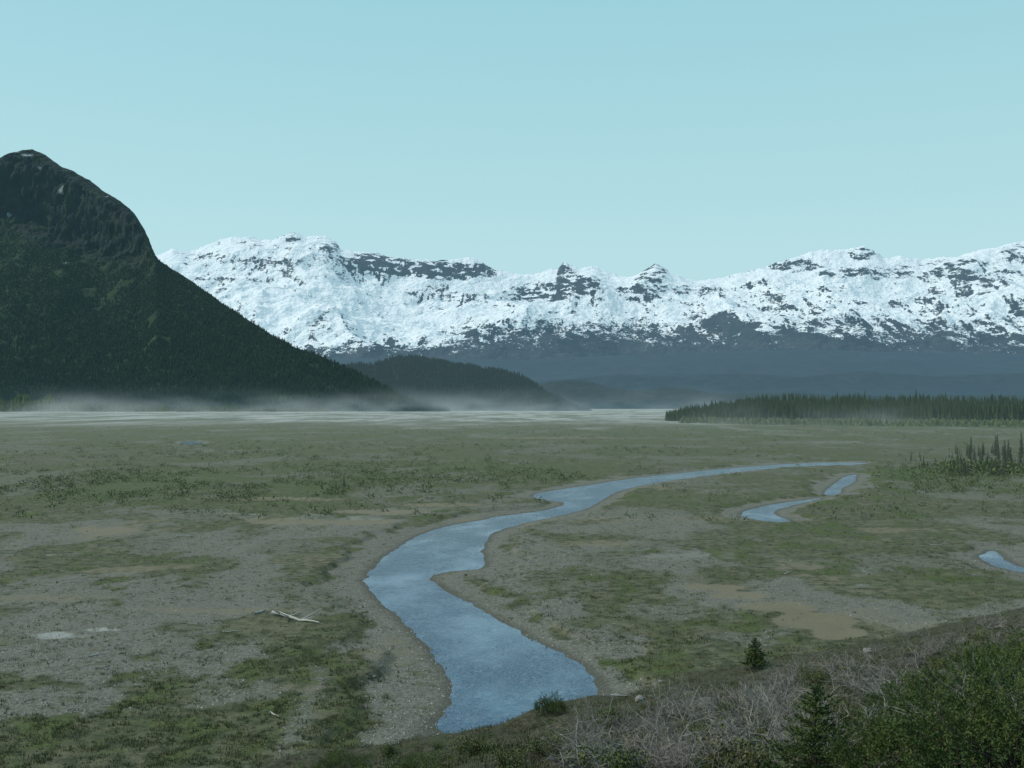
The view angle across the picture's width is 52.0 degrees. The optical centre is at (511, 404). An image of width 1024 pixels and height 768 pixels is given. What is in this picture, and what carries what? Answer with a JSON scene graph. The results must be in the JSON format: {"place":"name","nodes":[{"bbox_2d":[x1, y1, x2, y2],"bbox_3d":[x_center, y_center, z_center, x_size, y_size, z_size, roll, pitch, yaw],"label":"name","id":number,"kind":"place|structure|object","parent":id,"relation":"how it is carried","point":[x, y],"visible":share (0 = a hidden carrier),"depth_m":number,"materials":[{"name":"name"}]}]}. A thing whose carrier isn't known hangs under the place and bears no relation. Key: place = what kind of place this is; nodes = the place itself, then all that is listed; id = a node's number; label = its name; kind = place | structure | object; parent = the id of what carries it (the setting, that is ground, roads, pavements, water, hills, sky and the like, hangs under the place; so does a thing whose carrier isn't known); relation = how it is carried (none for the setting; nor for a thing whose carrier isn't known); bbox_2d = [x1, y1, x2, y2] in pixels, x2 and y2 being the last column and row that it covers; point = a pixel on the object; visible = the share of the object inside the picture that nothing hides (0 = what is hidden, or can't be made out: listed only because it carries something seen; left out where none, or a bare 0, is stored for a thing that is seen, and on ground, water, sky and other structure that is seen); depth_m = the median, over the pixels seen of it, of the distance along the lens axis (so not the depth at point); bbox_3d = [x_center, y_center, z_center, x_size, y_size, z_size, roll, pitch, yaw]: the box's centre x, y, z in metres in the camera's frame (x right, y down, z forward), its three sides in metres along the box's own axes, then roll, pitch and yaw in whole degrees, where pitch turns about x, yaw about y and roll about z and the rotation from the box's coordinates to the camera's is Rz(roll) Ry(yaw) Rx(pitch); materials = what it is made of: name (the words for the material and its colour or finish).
{"place":"outdoors","nodes":[
{"label":"outdoors","id":0,"kind":"place"},
{"bbox_2d":[0,149,449,411],"bbox_3d":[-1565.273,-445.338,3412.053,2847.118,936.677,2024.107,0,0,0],"label":"forested mountain","id":1,"kind":"structure","parent":0,"point":[22,191],"depth_m":3349.13,"materials":[{"name":"plant"}]},
{"bbox_2d":[0,154,450,411],"bbox_3d":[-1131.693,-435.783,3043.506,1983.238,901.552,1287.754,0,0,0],"label":"mountain forest","id":2,"kind":"object","parent":1,"relation":"on","point":[38,370],"visible":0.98,"depth_m":2711.09,"materials":[{"name":"plant"}]},
{"bbox_2d":[358,358,591,410],"bbox_3d":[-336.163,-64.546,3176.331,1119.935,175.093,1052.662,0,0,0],"label":"wooded hill","id":3,"kind":"structure","parent":0,"point":[500,409],"depth_m":2761.78,"materials":[{"name":"plant"}]},
{"bbox_2d":[0,409,1023,767],"bbox_3d":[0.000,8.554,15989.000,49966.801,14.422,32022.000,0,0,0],"label":"ground","id":4,"kind":"structure","parent":0,"point":[460,431],"depth_m":102.49,"materials":[{"name":"plant"}]},
{"bbox_2d":[0,393,330,411],"bbox_3d":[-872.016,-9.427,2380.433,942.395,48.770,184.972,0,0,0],"label":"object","id":5,"kind":"object","parent":4,"relation":"on","point":[27,403],"visible":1,"depth_m":2313.96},
{"bbox_2d":[269,607,320,622],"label":"driftwood log","id":6,"kind":"object","parent":4,"relation":"on","point":[274,612],"visible":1,"depth_m":73.03,"materials":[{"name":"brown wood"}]},
{"bbox_2d":[310,749,371,767],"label":"spreading conifer","id":7,"kind":"object","parent":4,"relation":"on","point":[352,760],"visible":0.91,"depth_m":33.70,"materials":[{"name":"green plant"}]},
{"bbox_2d":[377,743,405,758],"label":"leafy shrub","id":8,"kind":"object","parent":4,"relation":"on","point":[388,752],"visible":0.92,"depth_m":36.44,"materials":[{"name":"green plant"}]},
{"bbox_2d":[375,749,424,767],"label":"leafy shrub","id":9,"kind":"object","parent":4,"relation":"on","point":[391,765],"visible":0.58,"depth_m":23.11,"materials":[{"name":"green plant"}]},
{"bbox_2d":[394,749,457,767],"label":"spreading conifer","id":10,"kind":"object","parent":4,"relation":"on","point":[420,758],"visible":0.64,"depth_m":23.00,"materials":[{"name":"green plant"}]},
{"bbox_2d":[423,747,461,767],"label":"leafy shrub","id":11,"kind":"object","parent":4,"relation":"on","point":[449,764],"visible":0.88,"depth_m":21.36,"materials":[{"name":"green plant"}]},
{"bbox_2d":[340,354,590,410],"bbox_3d":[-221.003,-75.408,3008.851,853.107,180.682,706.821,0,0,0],"label":"hill forest","id":12,"kind":"object","parent":4,"relation":"on","point":[540,395],"visible":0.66,"depth_m":2940.62,"materials":[{"name":"plant"}]},
{"bbox_2d":[448,731,498,755],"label":"leafy shrub","id":13,"kind":"object","parent":4,"relation":"on","point":[476,746],"visible":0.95,"depth_m":23.06,"materials":[{"name":"green plant"}]},
{"bbox_2d":[490,742,530,767],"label":"leafy shrub","id":14,"kind":"object","parent":4,"relation":"on","point":[512,758],"visible":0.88,"depth_m":20.55,"materials":[{"name":"green plant"}]},
{"bbox_2d":[0,520,1021,760],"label":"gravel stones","id":15,"kind":"object","parent":4,"relation":"on","point":[391,711],"visible":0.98,"depth_m":64.66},
{"bbox_2d":[0,491,1023,767],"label":"grass tufts","id":16,"kind":"object","parent":4,"relation":"on","point":[258,735],"visible":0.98,"depth_m":58.33,"materials":[{"name":"plant"}]},
{"bbox_2d":[0,424,1023,520],"bbox_3d":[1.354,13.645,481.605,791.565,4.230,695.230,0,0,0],"label":"willow scrub","id":17,"kind":"object","parent":4,"relation":"on","point":[981,465],"visible":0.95,"depth_m":207.65,"materials":[{"name":"green plant"}]},
{"bbox_2d":[526,729,570,758],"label":"leafy shrub","id":18,"kind":"object","parent":4,"relation":"on","point":[535,750],"visible":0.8,"depth_m":21.88,"materials":[{"name":"green plant"}]},
{"bbox_2d":[532,690,567,716],"bbox_3d":[1.357,10.833,38.361,1.364,1.047,1.352,0,0,-42],"label":"spreading conifer","id":19,"kind":"object","parent":4,"relation":"on","point":[545,701],"visible":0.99,"depth_m":38.22,"materials":[{"name":"green plant"}]},
{"bbox_2d":[522,733,616,764],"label":"willow shrub","id":20,"kind":"object","parent":4,"relation":"on","point":[552,755],"visible":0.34,"depth_m":21.49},
{"bbox_2d":[557,716,593,743],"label":"willow shrub","id":21,"kind":"object","parent":4,"relation":"on","point":[575,731],"visible":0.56,"depth_m":24.39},
{"bbox_2d":[544,687,619,767],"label":"willow shrub","id":22,"kind":"object","parent":4,"relation":"on","point":[599,751],"visible":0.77,"depth_m":14.08,"materials":[{"name":"plant"}]},
{"bbox_2d":[564,687,617,737],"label":"willow shrub","id":23,"kind":"object","parent":4,"relation":"on","point":[592,720],"visible":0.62,"depth_m":28.04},
{"bbox_2d":[563,698,633,751],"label":"willow shrub","id":24,"kind":"object","parent":4,"relation":"on","point":[594,731],"visible":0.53,"depth_m":22.92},
{"bbox_2d":[558,730,647,767],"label":"leafy shrub","id":25,"kind":"object","parent":4,"relation":"on","point":[583,756],"visible":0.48,"depth_m":14.19,"materials":[{"name":"green plant"}]},
{"bbox_2d":[577,722,636,746],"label":"willow shrub","id":26,"kind":"object","parent":4,"relation":"on","point":[617,737],"visible":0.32,"depth_m":23.08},
{"bbox_2d":[589,703,632,728],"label":"leafy shrub","id":27,"kind":"object","parent":4,"relation":"on","point":[611,712],"visible":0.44,"depth_m":28.83,"materials":[{"name":"green plant"}]},
{"bbox_2d":[558,708,681,767],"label":"willow shrub","id":28,"kind":"object","parent":4,"relation":"on","point":[649,754],"visible":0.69,"depth_m":13.30,"materials":[{"name":"plant"}]},
{"bbox_2d":[593,746,669,767],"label":"leafy shrub","id":29,"kind":"object","parent":4,"relation":"on","point":[622,763],"visible":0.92,"depth_m":13.17,"materials":[{"name":"green plant"}]},
{"bbox_2d":[250,607,1023,767],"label":"slope grass","id":30,"kind":"structure","parent":4,"relation":"on","point":[482,757],"depth_m":31.70,"materials":[{"name":"plant"}]},
{"bbox_2d":[610,719,669,754],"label":"willow shrub","id":31,"kind":"object","parent":4,"relation":"on","point":[637,737],"visible":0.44,"depth_m":19.35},
{"bbox_2d":[618,701,661,733],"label":"willow shrub","id":32,"kind":"object","parent":4,"relation":"on","point":[628,718],"visible":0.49,"depth_m":27.73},
{"bbox_2d":[627,698,667,721],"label":"leafy shrub","id":33,"kind":"object","parent":4,"relation":"on","point":[645,706],"visible":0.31,"depth_m":29.92,"materials":[{"name":"plant"}]},
{"bbox_2d":[621,720,685,761],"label":"willow shrub","id":34,"kind":"object","parent":4,"relation":"on","point":[648,745],"visible":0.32,"depth_m":14.46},
{"bbox_2d":[629,713,678,734],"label":"willow shrub","id":35,"kind":"object","parent":4,"relation":"on","point":[662,726],"visible":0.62,"depth_m":23.34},
{"bbox_2d":[609,664,706,766],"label":"willow shrub","id":36,"kind":"object","parent":4,"relation":"on","point":[671,733],"visible":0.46,"depth_m":14.50,"materials":[{"name":"plant"}]},
{"bbox_2d":[610,713,706,767],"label":"willow shrub","id":37,"kind":"object","parent":4,"relation":"on","point":[680,752],"visible":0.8,"depth_m":13.29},
{"bbox_2d":[630,687,694,729],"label":"willow shrub","id":38,"kind":"object","parent":4,"relation":"on","point":[659,719],"visible":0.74,"depth_m":26.53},
{"bbox_2d":[648,676,686,715],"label":"willow shrub","id":39,"kind":"object","parent":4,"relation":"on","point":[669,711],"visible":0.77,"depth_m":29.59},
{"bbox_2d":[329,609,1023,767],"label":"heath mat","id":40,"kind":"object","parent":4,"relation":"on","point":[622,698],"visible":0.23,"depth_m":35.97,"materials":[{"name":"green plant"}]},
{"bbox_2d":[669,672,710,708],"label":"willow shrub","id":41,"kind":"object","parent":4,"relation":"on","point":[684,696],"visible":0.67,"depth_m":31.82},
{"bbox_2d":[647,727,733,767],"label":"willow shrub","id":42,"kind":"object","parent":4,"relation":"on","point":[689,761],"visible":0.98,"depth_m":12.85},
{"bbox_2d":[646,726,734,757],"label":"willow shrub","id":43,"kind":"object","parent":4,"relation":"on","point":[687,753],"visible":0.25,"depth_m":14.53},
{"bbox_2d":[670,676,719,719],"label":"willow shrub","id":44,"kind":"object","parent":4,"relation":"on","point":[692,702],"visible":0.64,"depth_m":28.25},
{"bbox_2d":[678,715,718,741],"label":"leafy shrub","id":45,"kind":"object","parent":4,"relation":"on","point":[698,731],"visible":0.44,"depth_m":21.43,"materials":[{"name":"green plant"}]},
{"bbox_2d":[656,705,749,751],"bbox_3d":[3.488,5.923,18.839,2.054,0.820,1.901,0,0,-2],"label":"willow shrub","id":46,"kind":"object","parent":4,"relation":"on","point":[706,732],"visible":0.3,"depth_m":19.26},
{"bbox_2d":[682,681,736,708],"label":"willow shrub","id":47,"kind":"object","parent":4,"relation":"on","point":[691,691],"visible":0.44,"depth_m":29.87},
{"bbox_2d":[676,733,752,767],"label":"willow shrub","id":48,"kind":"object","parent":4,"relation":"on","point":[714,754],"visible":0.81,"depth_m":13.06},
{"bbox_2d":[712,691,753,713],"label":"leafy shrub","id":49,"kind":"object","parent":4,"relation":"on","point":[724,709],"visible":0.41,"depth_m":25.81,"materials":[{"name":"plant"}]},
{"bbox_2d":[708,678,757,719],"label":"willow shrub","id":50,"kind":"object","parent":4,"relation":"on","point":[731,706],"visible":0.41,"depth_m":22.52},
{"bbox_2d":[685,683,784,740],"bbox_3d":[3.916,5.497,19.006,1.587,1.126,2.285,0,0,-20],"label":"willow shrub","id":51,"kind":"object","parent":4,"relation":"on","point":[724,730],"visible":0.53,"depth_m":18.66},
{"bbox_2d":[698,736,772,767],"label":"leafy shrub","id":52,"kind":"object","parent":4,"relation":"on","point":[730,764],"visible":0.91,"depth_m":12.94,"materials":[{"name":"plant"}]},
{"bbox_2d":[696,726,777,767],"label":"leafy shrub","id":53,"kind":"object","parent":4,"relation":"on","point":[740,747],"visible":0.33,"depth_m":13.36,"materials":[{"name":"plant"}]},
{"bbox_2d":[715,702,759,734],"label":"leafy shrub","id":54,"kind":"object","parent":4,"relation":"on","point":[722,725],"visible":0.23,"depth_m":20.25,"materials":[{"name":"plant"}]},
{"bbox_2d":[690,679,793,737],"bbox_3d":[4.466,5.715,19.918,1.776,1.038,1.717,0,0,-36],"label":"willow shrub","id":55,"kind":"object","parent":4,"relation":"on","point":[736,721],"visible":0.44,"depth_m":20.04,"materials":[{"name":"plant"}]},
{"bbox_2d":[739,637,769,667],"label":"spruce sapling","id":56,"kind":"object","parent":4,"relation":"on","point":[758,658],"visible":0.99,"depth_m":50.11,"materials":[{"name":"green plant"}]},
{"bbox_2d":[738,722,776,750],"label":"leafy shrub","id":57,"kind":"object","parent":4,"relation":"on","point":[763,736],"visible":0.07,"depth_m":14.61,"materials":[{"name":"brown plant"}]},
{"bbox_2d":[729,670,792,740],"bbox_3d":[4.228,5.105,17.320,1.392,1.375,1.948,0,0,15],"label":"willow shrub","id":58,"kind":"object","parent":4,"relation":"on","point":[763,708],"visible":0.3,"depth_m":17.53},
{"bbox_2d":[727,667,795,716],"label":"willow shrub","id":59,"kind":"object","parent":4,"relation":"on","point":[758,698],"visible":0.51,"depth_m":21.41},
{"bbox_2d":[744,657,794,722],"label":"willow shrub","id":60,"kind":"object","parent":4,"relation":"on","point":[778,701],"visible":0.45,"depth_m":21.20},
{"bbox_2d":[757,755,781,767],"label":"spruce sapling","id":61,"kind":"object","parent":4,"relation":"on","point":[768,765],"visible":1,"depth_m":11.61,"materials":[{"name":"green plant"}]},
{"bbox_2d":[705,664,838,750],"bbox_3d":[3.866,4.283,14.813,1.669,1.184,2.403,0,0,33],"label":"willow shrub","id":62,"kind":"object","parent":4,"relation":"on","point":[752,726],"visible":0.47,"depth_m":14.48,"materials":[{"name":"plant"}]},
{"bbox_2d":[752,710,806,744],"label":"leafy shrub","id":63,"kind":"object","parent":4,"relation":"on","point":[771,727],"visible":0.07,"depth_m":14.73,"materials":[{"name":"brown plant"}]},
{"bbox_2d":[741,498,820,521],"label":"side channel","id":64,"kind":"object","parent":4,"relation":"in","point":[764,513],"visible":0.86,"depth_m":151.13,"materials":[{"name":"liquid"}]},
{"bbox_2d":[720,672,849,730],"bbox_3d":[4.555,5.120,17.898,2.278,1.122,1.582,0,0,6],"label":"willow shrub","id":65,"kind":"object","parent":4,"relation":"on","point":[783,706],"visible":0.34,"depth_m":17.78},
{"bbox_2d":[749,698,820,757],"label":"willow shrub","id":66,"kind":"object","parent":4,"relation":"on","point":[771,731],"visible":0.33,"depth_m":13.56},
{"bbox_2d":[747,676,822,721],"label":"willow shrub","id":67,"kind":"object","parent":4,"relation":"on","point":[797,696],"visible":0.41,"depth_m":21.04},
{"bbox_2d":[747,670,824,730],"bbox_3d":[4.821,5.256,18.428,1.255,1.240,1.756,0,0,-40],"label":"willow shrub","id":68,"kind":"object","parent":4,"relation":"on","point":[783,703],"visible":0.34,"depth_m":18.57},
{"bbox_2d":[768,659,811,700],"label":"willow shrub","id":69,"kind":"object","parent":4,"relation":"on","point":[791,686],"visible":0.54,"depth_m":25.59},
{"bbox_2d":[745,709,854,752],"bbox_3d":[3.884,4.054,13.117,1.349,0.582,1.457,0,0,-29],"label":"willow shrub","id":70,"kind":"object","parent":4,"relation":"on","point":[794,724],"visible":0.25,"depth_m":13.16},
{"bbox_2d":[782,646,822,681],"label":"willow shrub","id":71,"kind":"object","parent":4,"relation":"on","point":[797,662],"visible":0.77,"depth_m":33.13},
{"bbox_2d":[762,684,851,767],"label":"spruce sapling","id":72,"kind":"object","parent":4,"relation":"on","point":[814,733],"visible":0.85,"depth_m":12.20,"materials":[{"name":"green plant"}]},
{"bbox_2d":[779,679,846,714],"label":"willow shrub","id":73,"kind":"object","parent":4,"relation":"on","point":[793,691],"visible":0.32,"depth_m":21.29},
{"bbox_2d":[796,666,832,684],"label":"leafy shrub","id":74,"kind":"object","parent":4,"relation":"on","point":[815,675],"visible":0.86,"depth_m":31.95,"materials":[{"name":"green plant"}]},
{"bbox_2d":[795,689,859,726],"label":"leafy shrub","id":75,"kind":"object","parent":4,"relation":"on","point":[844,713],"visible":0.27,"depth_m":18.17,"materials":[{"name":"plant"}]},
{"bbox_2d":[806,645,851,677],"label":"willow shrub","id":76,"kind":"object","parent":4,"relation":"on","point":[829,672],"visible":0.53,"depth_m":32.53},
{"bbox_2d":[824,475,857,495],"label":"side channel","id":77,"kind":"object","parent":4,"relation":"in","point":[835,488],"visible":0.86,"depth_m":200.87,"materials":[{"name":"liquid"}]},
{"bbox_2d":[665,391,1023,420],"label":"spruce stand","id":78,"kind":"object","parent":4,"relation":"on","point":[844,407],"visible":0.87,"depth_m":918.31,"materials":[{"name":"plant"}]},
{"bbox_2d":[830,663,864,684],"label":"leafy shrub","id":79,"kind":"object","parent":4,"relation":"on","point":[840,672],"visible":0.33,"depth_m":29.50,"materials":[{"name":"brown plant"}]},
{"bbox_2d":[811,700,886,766],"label":"willow shrub","id":80,"kind":"object","parent":4,"relation":"on","point":[866,713],"visible":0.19,"depth_m":12.03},
{"bbox_2d":[678,416,1023,427],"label":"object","id":81,"kind":"object","parent":4,"relation":"on","point":[974,422],"visible":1,"depth_m":771.49,"materials":[{"name":"plant"}]},
{"bbox_2d":[824,749,879,767],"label":"leafy shrub","id":82,"kind":"object","parent":4,"relation":"on","point":[842,765],"visible":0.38,"depth_m":11.51,"materials":[{"name":"green plant"}]},
{"bbox_2d":[834,650,874,690],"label":"willow shrub","id":83,"kind":"object","parent":4,"relation":"on","point":[841,674],"visible":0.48,"depth_m":28.08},
{"bbox_2d":[819,669,901,701],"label":"willow shrub","id":84,"kind":"object","parent":4,"relation":"on","point":[858,686],"visible":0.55,"depth_m":21.39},
{"bbox_2d":[819,647,909,691],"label":"willow shrub","id":85,"kind":"object","parent":4,"relation":"on","point":[854,679],"visible":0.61,"depth_m":23.46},
{"bbox_2d":[832,646,899,673],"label":"willow shrub","id":86,"kind":"object","parent":4,"relation":"on","point":[860,663],"visible":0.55,"depth_m":32.87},
{"bbox_2d":[819,698,927,767],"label":"bush","id":87,"kind":"object","parent":4,"relation":"on","point":[846,744],"visible":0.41,"depth_m":11.45,"materials":[{"name":"green plant"}]},
{"bbox_2d":[849,640,922,683],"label":"willow shrub","id":88,"kind":"object","parent":4,"relation":"on","point":[884,665],"visible":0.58,"depth_m":28.22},
{"bbox_2d":[855,672,939,719],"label":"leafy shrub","id":89,"kind":"object","parent":4,"relation":"on","point":[877,698],"visible":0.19,"depth_m":15.77,"materials":[{"name":"green plant"}]},
{"bbox_2d":[867,660,929,696],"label":"willow shrub","id":90,"kind":"object","parent":4,"relation":"on","point":[894,675],"visible":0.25,"depth_m":20.19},
{"bbox_2d":[891,639,934,667],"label":"willow shrub","id":91,"kind":"object","parent":4,"relation":"on","point":[914,663],"visible":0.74,"depth_m":34.74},
{"bbox_2d":[899,632,944,662],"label":"willow shrub","id":92,"kind":"object","parent":4,"relation":"on","point":[919,658],"visible":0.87,"depth_m":35.03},
{"bbox_2d":[851,663,1023,767],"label":"bush","id":93,"kind":"object","parent":4,"relation":"on","point":[873,740],"visible":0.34,"depth_m":10.76,"materials":[{"name":"green plant"}]},
{"bbox_2d":[878,628,1023,767],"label":"bush","id":94,"kind":"object","parent":4,"relation":"on","point":[982,754],"visible":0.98,"depth_m":9.98,"materials":[{"name":"green plant"}]},
{"bbox_2d":[886,695,1023,767],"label":"willow shrub","id":95,"kind":"object","parent":4,"relation":"on","point":[955,735],"visible":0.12,"depth_m":10.56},
{"bbox_2d":[891,618,1023,718],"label":"bush","id":96,"kind":"object","parent":4,"relation":"on","point":[915,683],"visible":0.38,"depth_m":13.43,"materials":[{"name":"green plant"}]},
{"bbox_2d":[935,625,981,653],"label":"willow shrub","id":97,"kind":"object","parent":4,"relation":"on","point":[960,641],"visible":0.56,"depth_m":34.41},
{"bbox_2d":[956,637,1023,668],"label":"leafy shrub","id":98,"kind":"object","parent":4,"relation":"on","point":[987,649],"visible":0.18,"depth_m":24.25,"materials":[{"name":"green plant"}]},
{"bbox_2d":[957,623,1023,694],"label":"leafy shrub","id":99,"kind":"object","parent":4,"relation":"on","point":[1021,634],"visible":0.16,"depth_m":17.32,"materials":[{"name":"green plant"}]},
{"bbox_2d":[978,606,1015,631],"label":"willow shrub","id":100,"kind":"object","parent":4,"relation":"on","point":[999,624],"visible":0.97,"depth_m":45.94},
{"bbox_2d":[979,551,1023,572],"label":"side channel","id":101,"kind":"object","parent":4,"relation":"in","point":[993,558],"visible":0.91,"depth_m":103.32,"materials":[{"name":"liquid"}]},
{"bbox_2d":[988,735,1023,767],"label":"leafy shrub","id":102,"kind":"object","parent":4,"relation":"on","point":[1004,746],"visible":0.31,"depth_m":10.19,"materials":[{"name":"green plant"}]},
{"bbox_2d":[0,0,1023,280],"label":"sky","id":103,"kind":"structure","parent":0,"point":[698,140],"materials":[{"name":"blue"}]},
{"bbox_2d":[155,232,1023,359],"bbox_3d":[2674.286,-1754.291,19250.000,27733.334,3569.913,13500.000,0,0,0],"label":"snow mountains","id":104,"kind":"structure","parent":0,"point":[327,297],"depth_m":18286.20,"materials":[{"name":"snow"}]},
{"bbox_2d":[363,462,867,732],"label":"river","id":105,"kind":"structure","parent":0,"point":[496,671],"depth_m":73.67,"materials":[{"name":"liquid"}]},
{"bbox_2d":[327,350,1023,381],"bbox_3d":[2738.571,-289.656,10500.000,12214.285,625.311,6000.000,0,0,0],"label":"foothills","id":106,"kind":"structure","parent":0,"point":[798,363],"depth_m":10683.19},
{"bbox_2d":[535,371,1023,395],"bbox_3d":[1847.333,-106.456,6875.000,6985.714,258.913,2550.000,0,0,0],"label":"foothills","id":107,"kind":"structure","parent":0,"point":[869,383],"depth_m":6818.45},
{"bbox_2d":[539,380,1023,408],"bbox_3d":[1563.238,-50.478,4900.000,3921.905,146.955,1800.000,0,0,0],"label":"wooded ridge","id":108,"kind":"structure","parent":0,"point":[584,394],"depth_m":4815.61,"materials":[{"name":"grey"}]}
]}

